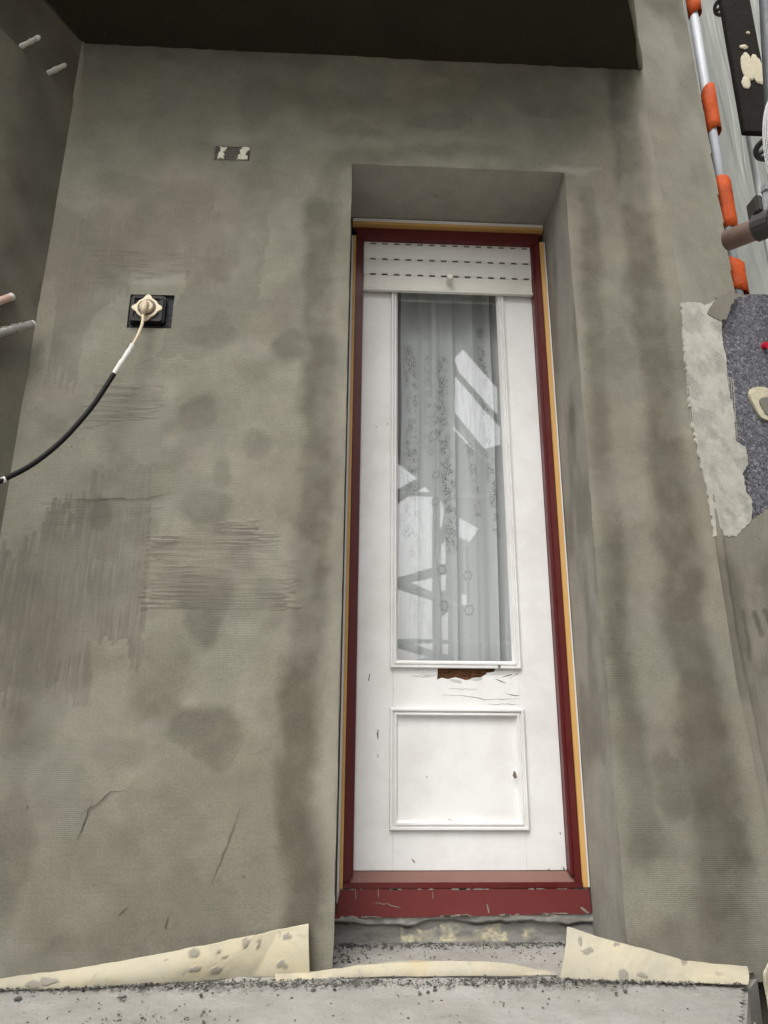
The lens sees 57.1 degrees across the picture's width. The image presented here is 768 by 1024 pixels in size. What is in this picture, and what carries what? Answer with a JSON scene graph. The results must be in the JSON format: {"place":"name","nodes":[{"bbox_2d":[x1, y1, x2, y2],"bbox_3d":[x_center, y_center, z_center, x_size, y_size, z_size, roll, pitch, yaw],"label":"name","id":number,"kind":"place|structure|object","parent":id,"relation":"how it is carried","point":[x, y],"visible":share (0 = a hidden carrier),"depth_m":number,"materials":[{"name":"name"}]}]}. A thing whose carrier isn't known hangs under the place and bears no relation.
{"place":"outdoors","nodes":[
{"label":"outdoors","id":0,"kind":"place"},
{"label":"ground","id":1,"kind":"structure","parent":0,"visible":0},
{"bbox_2d":[0,942,762,1023],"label":"landing","id":2,"kind":"object","parent":1,"relation":"on","point":[367,1004],"visible":0.75,"depth_m":1.72,"materials":[{"name":"concrete"}]},
{"bbox_2d":[0,923,309,990],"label":"cover sheet","id":3,"kind":"object","parent":2,"relation":"on","point":[272,953],"visible":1,"depth_m":1.82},
{"bbox_2d":[0,941,755,1023],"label":"rubble","id":4,"kind":"object","parent":2,"relation":"on","point":[376,981],"visible":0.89,"depth_m":1.81,"materials":[{"name":"grey gravel"}]},
{"bbox_2d":[275,960,556,981],"bbox_3d":[0.089,1.208,1.866,0.746,0.033,0.041,2,-17,-5],"label":"cover sheet","id":5,"kind":"object","parent":2,"relation":"on","point":[416,968],"visible":1,"depth_m":1.87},
{"bbox_2d":[560,927,748,984],"bbox_3d":[0.710,1.171,1.866,0.501,0.111,0.064,-1,-17,4],"label":"cover sheet","id":6,"kind":"object","parent":2,"relation":"on","point":[590,956],"visible":1,"depth_m":1.86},
{"bbox_2d":[763,963,767,1005],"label":"cover sheet","id":7,"kind":"object","parent":2,"relation":"hanging from","point":[765,977],"visible":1,"depth_m":1.80,"materials":[{"name":"beige plastic"}]},
{"bbox_2d":[0,0,767,1023],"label":"house","id":8,"kind":"structure","parent":1,"relation":"on","point":[224,172],"depth_m":2.33,"materials":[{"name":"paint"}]},
{"bbox_2d":[0,293,15,305],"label":"plastic dowel","id":9,"kind":"object","parent":8,"relation":"attached to","point":[7,298],"visible":1,"depth_m":2.28,"materials":[{"name":"plastic"}]},
{"bbox_2d":[0,320,36,337],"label":"threaded rod","id":10,"kind":"object","parent":8,"relation":"attached to","point":[14,328],"visible":1,"depth_m":2.27,"materials":[{"name":"metal"}]},
{"bbox_2d":[19,35,40,48],"bbox_3d":[-1.231,-1.633,2.454,0.098,0.018,0.018,-7,-18,23],"label":"anchor pin","id":11,"kind":"object","parent":8,"relation":"attached to","point":[28,42],"visible":1,"depth_m":2.45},
{"bbox_2d":[46,63,66,75],"bbox_3d":[-1.185,-1.604,2.558,0.092,0.018,0.019,-7,-18,23],"label":"anchor pin","id":12,"kind":"object","parent":8,"relation":"attached to","point":[55,69],"visible":1,"depth_m":2.55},
{"bbox_2d":[127,294,174,327],"bbox_3d":[-0.799,-0.690,2.419,0.160,0.142,0.032,1,-17,-2],"label":"power socket","id":13,"kind":"object","parent":8,"relation":"attached to","point":[160,314],"visible":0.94,"depth_m":2.42,"materials":[{"name":"black plastic"}]},
{"bbox_2d":[0,300,153,483],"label":"power cable","id":14,"kind":"object","parent":13,"relation":"attached to","point":[146,306],"visible":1,"depth_m":2.19,"materials":[{"name":"black rubber"}]},
{"bbox_2d":[334,218,591,935],"bbox_3d":[0.253,0.065,2.604,0.808,2.627,0.118,1,-17,-2],"label":"entrance door","id":15,"kind":"structure","parent":8,"relation":"attached to","point":[444,767],"depth_m":2.43,"materials":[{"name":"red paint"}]},
{"bbox_2d":[363,242,532,296],"bbox_3d":[0.264,-1.037,2.900,0.696,0.291,0.058,1,-17,-2],"label":"roller shutter","id":16,"kind":"object","parent":15,"relation":"attached to","point":[445,269],"visible":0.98,"depth_m":2.91,"materials":[{"name":"beige plastic"}]},
{"bbox_2d":[397,292,511,660],"bbox_3d":[0.251,-0.215,2.807,0.525,1.920,0.047,1,-17,-2],"label":"curtain","id":17,"kind":"object","parent":15,"relation":"hanging from","point":[452,587],"visible":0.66,"depth_m":2.78,"materials":[{"name":"fabric"}]},
{"bbox_2d":[683,0,767,294],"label":"tarpaulin","id":18,"kind":"object","parent":8,"relation":"attached to","point":[737,170],"visible":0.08,"depth_m":4.11,"materials":[{"name":"white plastic"}]},
{"bbox_2d":[713,0,767,261],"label":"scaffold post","id":19,"kind":"object","parent":8,"relation":"attached to","point":[752,159],"visible":0.34,"depth_m":3.48,"materials":[{"name":"metal"}]},
{"bbox_2d":[721,221,767,250],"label":"scaffold tube","id":20,"kind":"object","parent":8,"relation":"attached to","point":[736,236],"visible":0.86,"depth_m":1.61,"materials":[{"name":"brown metal"}]},
{"bbox_2d":[685,0,749,293],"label":"striped pole","id":21,"kind":"object","parent":20,"relation":"attached to","point":[714,130],"visible":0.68,"depth_m":2.94,"materials":[{"name":"orange plastic"}]},
{"bbox_2d":[746,183,767,241],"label":"scaffold coupler","id":22,"kind":"object","parent":20,"relation":"attached to","point":[757,208],"visible":1,"depth_m":1.57,"materials":[{"name":"metal"}]},
{"bbox_2d":[753,0,767,166],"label":"scaffold post","id":23,"kind":"object","parent":8,"relation":"attached to","point":[763,14],"visible":0.85,"depth_m":3.02,"materials":[{"name":"metal"}]},
{"bbox_2d":[718,0,763,136],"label":"toe board","id":24,"kind":"object","parent":23,"relation":"attached to","point":[742,46],"visible":0.98,"depth_m":3.44,"materials":[{"name":"black wood"}]},
{"bbox_2d":[762,102,767,171],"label":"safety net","id":25,"kind":"object","parent":23,"relation":"attached to","point":[765,118],"visible":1,"depth_m":2.83,"materials":[{"name":"white fabric"}]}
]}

